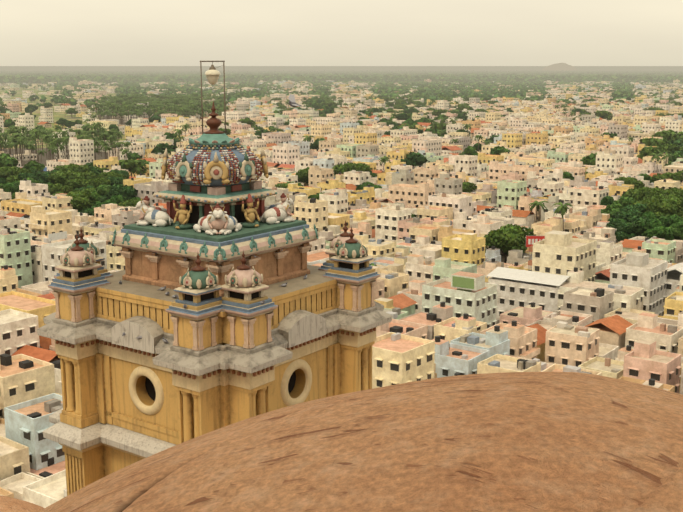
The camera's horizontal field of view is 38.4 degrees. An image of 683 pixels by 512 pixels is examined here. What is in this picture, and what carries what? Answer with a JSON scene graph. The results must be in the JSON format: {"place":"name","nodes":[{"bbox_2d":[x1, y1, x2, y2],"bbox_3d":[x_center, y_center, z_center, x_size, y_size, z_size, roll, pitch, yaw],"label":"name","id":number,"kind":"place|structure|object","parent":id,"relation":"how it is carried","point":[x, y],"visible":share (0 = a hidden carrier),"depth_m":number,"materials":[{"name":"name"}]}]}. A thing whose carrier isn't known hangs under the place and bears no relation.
{"place":"outdoors","nodes":[
{"label":"outdoors","id":0,"kind":"place"},
{"bbox_2d":[0,84,178,171],"bbox_3d":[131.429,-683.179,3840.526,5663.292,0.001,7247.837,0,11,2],"label":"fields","id":1,"kind":"structure","parent":0,"point":[56,117],"depth_m":1285.01,"materials":[{"name":"plant"}]},
{"bbox_2d":[288,94,300,106],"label":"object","id":2,"kind":"object","parent":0,"point":[292,102],"visible":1,"depth_m":31.36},
{"bbox_2d":[0,66,682,323],"bbox_3d":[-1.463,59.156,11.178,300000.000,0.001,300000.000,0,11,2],"label":"ground","id":3,"kind":"structure","parent":0,"point":[316,68],"depth_m":21391.01,"materials":[{"name":"plant"}]},
{"bbox_2d":[0,153,17,167],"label":"tree","id":4,"kind":"object","parent":3,"relation":"on","point":[7,160],"visible":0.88,"depth_m":528.13,"materials":[{"name":"green plant"}]},
{"bbox_2d":[4,119,15,128],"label":"tree","id":5,"kind":"object","parent":3,"relation":"on","point":[9,123],"visible":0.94,"depth_m":896.14,"materials":[{"name":"green plant"}]},
{"bbox_2d":[1,182,19,196],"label":"tree","id":6,"kind":"object","parent":3,"relation":"on","point":[12,188],"visible":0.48,"depth_m":411.10,"materials":[{"name":"green plant"}]},
{"bbox_2d":[0,166,31,181],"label":"tree","id":7,"kind":"object","parent":3,"relation":"on","point":[9,174],"visible":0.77,"depth_m":456.42,"materials":[{"name":"green plant"}]},
{"bbox_2d":[11,133,23,165],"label":"tree","id":8,"kind":"object","parent":3,"relation":"on","point":[20,135],"visible":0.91,"depth_m":594.80,"materials":[{"name":"green plant"}]},
{"bbox_2d":[15,137,25,164],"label":"tree","id":9,"kind":"object","parent":3,"relation":"on","point":[21,140],"visible":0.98,"depth_m":574.61,"materials":[{"name":"green plant"}]},
{"bbox_2d":[10,173,39,182],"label":"tree","id":10,"kind":"object","parent":3,"relation":"on","point":[22,176],"visible":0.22,"depth_m":452.57,"materials":[{"name":"green plant"}]},
{"bbox_2d":[14,177,40,183],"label":"tree","id":11,"kind":"object","parent":3,"relation":"on","point":[32,180],"visible":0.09,"depth_m":421.81,"materials":[{"name":"green plant"}]},
{"bbox_2d":[25,104,38,114],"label":"tree","id":12,"kind":"object","parent":3,"relation":"on","point":[31,106],"visible":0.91,"depth_m":1199.19,"materials":[{"name":"green plant"}]},
{"bbox_2d":[22,160,44,171],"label":"tree","id":13,"kind":"object","parent":3,"relation":"on","point":[34,165],"visible":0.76,"depth_m":514.10,"materials":[{"name":"green plant"}]},
{"bbox_2d":[32,129,44,162],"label":"tree","id":14,"kind":"object","parent":3,"relation":"on","point":[38,133],"visible":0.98,"depth_m":598.97,"materials":[{"name":"green plant"}]},
{"bbox_2d":[40,174,51,183],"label":"tree","id":15,"kind":"object","parent":3,"relation":"on","point":[46,181],"visible":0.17,"depth_m":441.95,"materials":[{"name":"green plant"}]},
{"bbox_2d":[41,134,52,159],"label":"tree","id":16,"kind":"object","parent":3,"relation":"on","point":[47,137],"visible":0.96,"depth_m":585.54,"materials":[{"name":"green plant"}]},
{"bbox_2d":[40,170,58,180],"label":"tree","id":17,"kind":"object","parent":3,"relation":"on","point":[42,175],"visible":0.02,"depth_m":454.07,"materials":[{"name":"green plant"}]},
{"bbox_2d":[47,147,58,156],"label":"tree","id":18,"kind":"object","parent":3,"relation":"on","point":[54,150],"visible":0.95,"depth_m":576.58,"materials":[{"name":"green plant"}]},
{"bbox_2d":[51,138,62,156],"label":"tree","id":19,"kind":"object","parent":3,"relation":"on","point":[56,140],"visible":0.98,"depth_m":583.71,"materials":[{"name":"green plant"}]},
{"bbox_2d":[48,183,73,195],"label":"tree","id":20,"kind":"object","parent":3,"relation":"on","point":[54,189],"visible":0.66,"depth_m":409.63,"materials":[{"name":"green plant"}]},
{"bbox_2d":[56,118,68,128],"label":"tree","id":21,"kind":"object","parent":3,"relation":"on","point":[61,121],"visible":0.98,"depth_m":953.08,"materials":[{"name":"green plant"}]},
{"bbox_2d":[47,171,79,185],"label":"tree","id":22,"kind":"object","parent":3,"relation":"on","point":[60,178],"visible":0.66,"depth_m":433.10,"materials":[{"name":"green plant"}]},
{"bbox_2d":[58,130,68,158],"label":"tree","id":23,"kind":"object","parent":3,"relation":"on","point":[64,133],"visible":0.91,"depth_m":611.70,"materials":[{"name":"green plant"}]},
{"bbox_2d":[65,121,74,127],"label":"tree","id":24,"kind":"object","parent":3,"relation":"on","point":[69,124],"visible":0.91,"depth_m":915.34,"materials":[{"name":"green plant"}]},
{"bbox_2d":[65,107,77,115],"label":"tree","id":25,"kind":"object","parent":3,"relation":"on","point":[70,111],"visible":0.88,"depth_m":1149.95,"materials":[{"name":"green plant"}]},
{"bbox_2d":[52,163,95,175],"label":"tree","id":26,"kind":"object","parent":3,"relation":"on","point":[78,168],"visible":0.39,"depth_m":459.19,"materials":[{"name":"green plant"}]},
{"bbox_2d":[64,178,85,188],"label":"tree","id":27,"kind":"object","parent":3,"relation":"on","point":[75,183],"visible":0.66,"depth_m":428.69,"materials":[{"name":"green plant"}]},
{"bbox_2d":[66,190,94,210],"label":"tree","id":28,"kind":"object","parent":3,"relation":"on","point":[81,200],"visible":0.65,"depth_m":357.32,"materials":[{"name":"green plant"}]},
{"bbox_2d":[75,188,94,192],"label":"tree","id":29,"kind":"object","parent":3,"relation":"on","point":[87,190],"visible":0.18,"depth_m":399.43,"materials":[{"name":"green plant"}]},
{"bbox_2d":[75,172,97,179],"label":"tree","id":30,"kind":"object","parent":3,"relation":"on","point":[84,175],"visible":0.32,"depth_m":441.57,"materials":[{"name":"green plant"}]},
{"bbox_2d":[78,205,100,215],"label":"tree","id":31,"kind":"object","parent":3,"relation":"on","point":[90,210],"visible":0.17,"depth_m":353.55,"materials":[{"name":"green plant"}]},
{"bbox_2d":[89,166,101,174],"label":"tree","id":32,"kind":"object","parent":3,"relation":"on","point":[93,169],"visible":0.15,"depth_m":466.95,"materials":[{"name":"green plant"}]},
{"bbox_2d":[81,177,110,187],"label":"tree","id":33,"kind":"object","parent":3,"relation":"on","point":[95,182],"visible":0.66,"depth_m":424.20,"materials":[{"name":"green plant"}]},
{"bbox_2d":[91,122,104,153],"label":"tree","id":34,"kind":"object","parent":3,"relation":"on","point":[97,124],"visible":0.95,"depth_m":669.35,"materials":[{"name":"green plant"}]},
{"bbox_2d":[90,184,111,201],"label":"tree","id":35,"kind":"object","parent":3,"relation":"on","point":[100,190],"visible":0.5,"depth_m":392.94,"materials":[{"name":"green plant"}]},
{"bbox_2d":[99,133,109,158],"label":"tree","id":36,"kind":"object","parent":3,"relation":"on","point":[102,135],"visible":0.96,"depth_m":613.92,"materials":[{"name":"green plant"}]},
{"bbox_2d":[98,171,126,178],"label":"tree","id":37,"kind":"object","parent":3,"relation":"on","point":[104,175],"visible":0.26,"depth_m":445.68,"materials":[{"name":"green plant"}]},
{"bbox_2d":[103,195,126,205],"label":"tree","id":38,"kind":"object","parent":3,"relation":"on","point":[116,199],"visible":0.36,"depth_m":375.38,"materials":[{"name":"green plant"}]},
{"bbox_2d":[107,176,123,185],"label":"tree","id":39,"kind":"object","parent":3,"relation":"on","point":[116,180],"visible":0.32,"depth_m":433.53,"materials":[{"name":"green plant"}]},
{"bbox_2d":[98,184,136,201],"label":"tree","id":40,"kind":"object","parent":3,"relation":"on","point":[120,189],"visible":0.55,"depth_m":387.01,"materials":[{"name":"green plant"}]},
{"bbox_2d":[109,169,129,178],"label":"tree","id":41,"kind":"object","parent":3,"relation":"on","point":[124,172],"visible":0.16,"depth_m":459.64,"materials":[{"name":"green plant"}]},
{"bbox_2d":[119,159,147,176],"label":"tree","id":42,"kind":"object","parent":3,"relation":"on","point":[131,166],"visible":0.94,"depth_m":512.18,"materials":[{"name":"green plant"}]},
{"bbox_2d":[118,198,149,206],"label":"tree","id":43,"kind":"object","parent":3,"relation":"on","point":[132,202],"visible":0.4,"depth_m":370.10,"materials":[{"name":"green plant"}]},
{"bbox_2d":[127,152,142,159],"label":"tree","id":44,"kind":"object","parent":3,"relation":"on","point":[134,156],"visible":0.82,"depth_m":597.14,"materials":[{"name":"green plant"}]},
{"bbox_2d":[148,115,160,122],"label":"tree","id":45,"kind":"object","parent":3,"relation":"on","point":[153,118],"visible":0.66,"depth_m":942.23,"materials":[{"name":"green plant"}]},
{"bbox_2d":[151,143,177,154],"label":"tree","id":46,"kind":"object","parent":3,"relation":"on","point":[157,149],"visible":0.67,"depth_m":603.25,"materials":[{"name":"green plant"}]},
{"bbox_2d":[164,132,177,137],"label":"tree","id":47,"kind":"object","parent":3,"relation":"on","point":[169,135],"visible":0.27,"depth_m":714.23,"materials":[{"name":"green plant"}]},
{"bbox_2d":[173,129,184,147],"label":"tree","id":48,"kind":"object","parent":3,"relation":"on","point":[179,132],"visible":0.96,"depth_m":613.55,"materials":[{"name":"green plant"}]},
{"bbox_2d":[218,128,230,134],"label":"tree","id":49,"kind":"object","parent":3,"relation":"on","point":[228,132],"visible":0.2,"depth_m":752.27,"materials":[{"name":"green plant"}]},
{"bbox_2d":[237,118,256,126],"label":"tree","id":50,"kind":"object","parent":3,"relation":"on","point":[248,121],"visible":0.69,"depth_m":865.20,"materials":[{"name":"green plant"}]},
{"bbox_2d":[275,181,302,187],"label":"tree","id":51,"kind":"object","parent":3,"relation":"on","point":[283,185],"visible":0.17,"depth_m":412.70,"materials":[{"name":"green plant"}]},
{"bbox_2d":[295,167,308,184],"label":"tree","id":52,"kind":"object","parent":3,"relation":"on","point":[302,176],"visible":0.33,"depth_m":453.69,"materials":[{"name":"green plant"}]},
{"bbox_2d":[308,192,324,199],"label":"tree","id":53,"kind":"object","parent":3,"relation":"on","point":[316,196],"visible":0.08,"depth_m":385.11,"materials":[{"name":"green plant"}]},
{"bbox_2d":[310,138,324,149],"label":"tree","id":54,"kind":"object","parent":3,"relation":"on","point":[314,145],"visible":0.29,"depth_m":641.32,"materials":[{"name":"green plant"}]},
{"bbox_2d":[0,79,682,507],"bbox_3d":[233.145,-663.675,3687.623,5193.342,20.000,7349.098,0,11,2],"label":"town","id":55,"kind":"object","parent":3,"relation":"on","point":[472,343],"visible":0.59,"depth_m":309.48},
{"bbox_2d":[0,70,682,106],"bbox_3d":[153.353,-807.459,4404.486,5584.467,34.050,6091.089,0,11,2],"label":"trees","id":56,"kind":"object","parent":3,"relation":"on","point":[129,82],"visible":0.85,"depth_m":3107.66,"materials":[{"name":"green plant"}]},
{"bbox_2d":[0,96,682,474],"bbox_3d":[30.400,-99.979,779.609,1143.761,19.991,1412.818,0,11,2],"label":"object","id":57,"kind":"object","parent":3,"relation":"on","point":[536,276],"visible":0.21,"depth_m":235.99,"materials":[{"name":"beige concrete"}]},
{"bbox_2d":[332,162,371,176],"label":"tree","id":58,"kind":"object","parent":3,"relation":"on","point":[345,167],"visible":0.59,"depth_m":463.18,"materials":[{"name":"green plant"}]},
{"bbox_2d":[356,181,381,189],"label":"tree","id":59,"kind":"object","parent":3,"relation":"on","point":[362,185],"visible":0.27,"depth_m":424.83,"materials":[{"name":"green plant"}]},
{"bbox_2d":[378,156,390,169],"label":"tree","id":60,"kind":"object","parent":3,"relation":"on","point":[384,159],"visible":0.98,"depth_m":492.61,"materials":[{"name":"green plant"}]},
{"bbox_2d":[384,126,402,134],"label":"tree","id":61,"kind":"object","parent":3,"relation":"on","point":[392,128],"visible":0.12,"depth_m":748.16,"materials":[{"name":"green plant"}]},
{"bbox_2d":[396,113,411,119],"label":"tree","id":62,"kind":"object","parent":3,"relation":"on","point":[403,116],"visible":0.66,"depth_m":970.47,"materials":[{"name":"green plant"}]},
{"bbox_2d":[398,124,421,133],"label":"tree","id":63,"kind":"object","parent":3,"relation":"on","point":[411,127],"visible":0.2,"depth_m":778.22,"materials":[{"name":"green plant"}]},
{"bbox_2d":[400,151,427,166],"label":"tree","id":64,"kind":"object","parent":3,"relation":"on","point":[412,159],"visible":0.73,"depth_m":532.00,"materials":[{"name":"green plant"}]},
{"bbox_2d":[432,109,445,115],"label":"tree","id":65,"kind":"object","parent":3,"relation":"on","point":[437,112],"visible":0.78,"depth_m":1059.35,"materials":[{"name":"green plant"}]},
{"bbox_2d":[434,123,447,130],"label":"tree","id":66,"kind":"object","parent":3,"relation":"on","point":[439,126],"visible":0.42,"depth_m":798.84,"materials":[{"name":"green plant"}]},
{"bbox_2d":[454,114,467,120],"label":"tree","id":67,"kind":"object","parent":3,"relation":"on","point":[462,116],"visible":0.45,"depth_m":961.28,"materials":[{"name":"green plant"}]},
{"bbox_2d":[459,146,477,155],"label":"tree","id":68,"kind":"object","parent":3,"relation":"on","point":[470,150],"visible":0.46,"depth_m":566.97,"materials":[{"name":"green plant"}]},
{"bbox_2d":[462,182,476,192],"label":"tree","id":69,"kind":"object","parent":3,"relation":"on","point":[466,186],"visible":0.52,"depth_m":426.38,"materials":[{"name":"green plant"}]},
{"bbox_2d":[489,146,510,154],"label":"tree","id":70,"kind":"object","parent":3,"relation":"on","point":[497,150],"visible":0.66,"depth_m":599.57,"materials":[{"name":"green plant"}]},
{"bbox_2d":[484,224,535,262],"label":"tree","id":71,"kind":"object","parent":3,"relation":"on","point":[505,239],"visible":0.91,"depth_m":281.53,"materials":[{"name":"green plant"}]},
{"bbox_2d":[529,201,547,222],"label":"tree","id":72,"kind":"object","parent":3,"relation":"on","point":[535,203],"visible":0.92,"depth_m":325.49,"materials":[{"name":"green plant"}]},
{"bbox_2d":[542,63,576,70],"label":"hill","id":73,"kind":"structure","parent":3,"relation":"on","point":[560,66],"depth_m":7927.29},
{"bbox_2d":[553,202,572,230],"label":"tree","id":74,"kind":"object","parent":3,"relation":"on","point":[562,208],"visible":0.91,"depth_m":309.95,"materials":[{"name":"green plant"}]},
{"bbox_2d":[563,171,573,179],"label":"tree","id":75,"kind":"object","parent":3,"relation":"on","point":[567,175],"visible":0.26,"depth_m":467.43,"materials":[{"name":"green plant"}]},
{"bbox_2d":[581,153,596,164],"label":"tree","id":76,"kind":"object","parent":3,"relation":"on","point":[590,159],"visible":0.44,"depth_m":535.66,"materials":[{"name":"green plant"}]},
{"bbox_2d":[594,110,612,119],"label":"tree","id":77,"kind":"object","parent":3,"relation":"on","point":[604,114],"visible":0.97,"depth_m":993.77,"materials":[{"name":"green plant"}]},
{"bbox_2d":[600,195,613,205],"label":"tree","id":78,"kind":"object","parent":3,"relation":"on","point":[606,200],"visible":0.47,"depth_m":377.38,"materials":[{"name":"green plant"}]},
{"bbox_2d":[600,132,616,137],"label":"tree","id":79,"kind":"object","parent":3,"relation":"on","point":[612,135],"visible":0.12,"depth_m":726.85,"materials":[{"name":"green plant"}]},
{"bbox_2d":[601,203,621,217],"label":"tree","id":80,"kind":"object","parent":3,"relation":"on","point":[611,209],"visible":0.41,"depth_m":355.72,"materials":[{"name":"green plant"}]},
{"bbox_2d":[606,218,627,228],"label":"tree","id":81,"kind":"object","parent":3,"relation":"on","point":[615,223],"visible":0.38,"depth_m":327.17,"materials":[{"name":"green plant"}]},
{"bbox_2d":[613,196,638,206],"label":"tree","id":82,"kind":"object","parent":3,"relation":"on","point":[624,200],"visible":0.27,"depth_m":364.50,"materials":[{"name":"green plant"}]},
{"bbox_2d":[611,209,641,221],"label":"tree","id":83,"kind":"object","parent":3,"relation":"on","point":[627,215],"visible":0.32,"depth_m":343.08,"materials":[{"name":"green plant"}]},
{"bbox_2d":[615,222,640,241],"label":"tree","id":84,"kind":"object","parent":3,"relation":"on","point":[624,231],"visible":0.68,"depth_m":315.84,"materials":[{"name":"green plant"}]},
{"bbox_2d":[614,177,644,188],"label":"tree","id":85,"kind":"object","parent":3,"relation":"on","point":[636,183],"visible":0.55,"depth_m":426.90,"materials":[{"name":"green plant"}]},
{"bbox_2d":[619,203,646,212],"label":"tree","id":86,"kind":"object","parent":3,"relation":"on","point":[640,207],"visible":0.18,"depth_m":350.70,"materials":[{"name":"green plant"}]},
{"bbox_2d":[629,216,654,223],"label":"tree","id":87,"kind":"object","parent":3,"relation":"on","point":[633,219],"visible":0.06,"depth_m":324.88,"materials":[{"name":"green plant"}]},
{"bbox_2d":[630,198,660,204],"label":"tree","id":88,"kind":"object","parent":3,"relation":"on","point":[646,201],"visible":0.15,"depth_m":359.87,"materials":[{"name":"green plant"}]},
{"bbox_2d":[638,173,653,182],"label":"tree","id":89,"kind":"object","parent":3,"relation":"on","point":[647,177],"visible":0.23,"depth_m":454.81,"materials":[{"name":"green plant"}]},
{"bbox_2d":[625,186,669,200],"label":"tree","id":90,"kind":"object","parent":3,"relation":"on","point":[638,194],"visible":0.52,"depth_m":377.12,"materials":[{"name":"green plant"}]},
{"bbox_2d":[640,211,656,218],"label":"tree","id":91,"kind":"object","parent":3,"relation":"on","point":[649,215],"visible":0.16,"depth_m":331.45,"materials":[{"name":"green plant"}]},
{"bbox_2d":[637,146,661,159],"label":"tree","id":92,"kind":"object","parent":3,"relation":"on","point":[645,151],"visible":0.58,"depth_m":558.11,"materials":[{"name":"green plant"}]},
{"bbox_2d":[631,219,674,239],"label":"tree","id":93,"kind":"object","parent":3,"relation":"on","point":[657,228],"visible":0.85,"depth_m":310.19,"materials":[{"name":"green plant"}]},
{"bbox_2d":[638,137,667,145],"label":"tree","id":94,"kind":"object","parent":3,"relation":"on","point":[652,141],"visible":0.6,"depth_m":616.37,"materials":[{"name":"green plant"}]},
{"bbox_2d":[647,153,664,172],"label":"tree","id":95,"kind":"object","parent":3,"relation":"on","point":[655,157],"visible":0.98,"depth_m":487.09,"materials":[{"name":"green plant"}]},
{"bbox_2d":[642,193,679,199],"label":"tree","id":96,"kind":"object","parent":3,"relation":"on","point":[660,196],"visible":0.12,"depth_m":366.90,"materials":[{"name":"green plant"}]},
{"bbox_2d":[643,196,682,216],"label":"tree","id":97,"kind":"object","parent":3,"relation":"on","point":[670,205],"visible":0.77,"depth_m":343.07,"materials":[{"name":"green plant"}]},
{"bbox_2d":[652,172,682,181],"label":"tree","id":98,"kind":"object","parent":3,"relation":"on","point":[675,176],"visible":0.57,"depth_m":450.11,"materials":[{"name":"green plant"}]},
{"bbox_2d":[653,131,681,141],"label":"tree","id":99,"kind":"object","parent":3,"relation":"on","point":[669,136],"visible":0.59,"depth_m":670.34,"materials":[{"name":"green plant"}]},
{"bbox_2d":[661,152,673,165],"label":"tree","id":100,"kind":"object","parent":3,"relation":"on","point":[667,155],"visible":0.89,"depth_m":525.87,"materials":[{"name":"green plant"}]},
{"bbox_2d":[657,143,679,152],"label":"tree","id":101,"kind":"object","parent":3,"relation":"on","point":[669,147],"visible":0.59,"depth_m":591.19,"materials":[{"name":"green plant"}]},
{"bbox_2d":[655,214,682,232],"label":"tree","id":102,"kind":"object","parent":3,"relation":"on","point":[674,221],"visible":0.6,"depth_m":324.86,"materials":[{"name":"green plant"}]},
{"bbox_2d":[665,187,682,197],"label":"tree","id":103,"kind":"object","parent":3,"relation":"on","point":[675,191],"visible":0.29,"depth_m":378.10,"materials":[{"name":"green plant"}]},
{"bbox_2d":[668,155,679,161],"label":"tree","id":104,"kind":"object","parent":3,"relation":"on","point":[674,158],"visible":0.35,"depth_m":564.49,"materials":[{"name":"green plant"}]},
{"bbox_2d":[668,227,681,239],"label":"tree","id":105,"kind":"object","parent":3,"relation":"on","point":[676,233],"visible":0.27,"depth_m":318.08,"materials":[{"name":"green plant"}]},
{"bbox_2d":[668,140,682,146],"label":"tree","id":106,"kind":"object","parent":3,"relation":"on","point":[678,143],"visible":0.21,"depth_m":610.66,"materials":[{"name":"green plant"}]},
{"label":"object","id":107,"kind":"object","parent":3,"relation":"on","visible":0},
{"bbox_2d":[37,61,391,495],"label":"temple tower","id":108,"kind":"structure","parent":107,"relation":"on","point":[218,302],"depth_m":42.51,"materials":[{"name":"yellow"}]},
{"bbox_2d":[0,0,682,65],"label":"sky","id":109,"kind":"structure","parent":0,"point":[32,32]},
{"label":"rock hill","id":110,"kind":"structure","parent":0,"visible":0},
{"bbox_2d":[0,495,43,511],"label":"rock","id":111,"kind":"object","parent":110,"relation":"on","point":[8,504],"visible":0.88,"depth_m":24.63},
{"bbox_2d":[39,372,682,511],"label":"rock","id":112,"kind":"object","parent":110,"relation":"on","point":[538,442],"visible":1,"depth_m":4.14,"materials":[{"name":"stone"}]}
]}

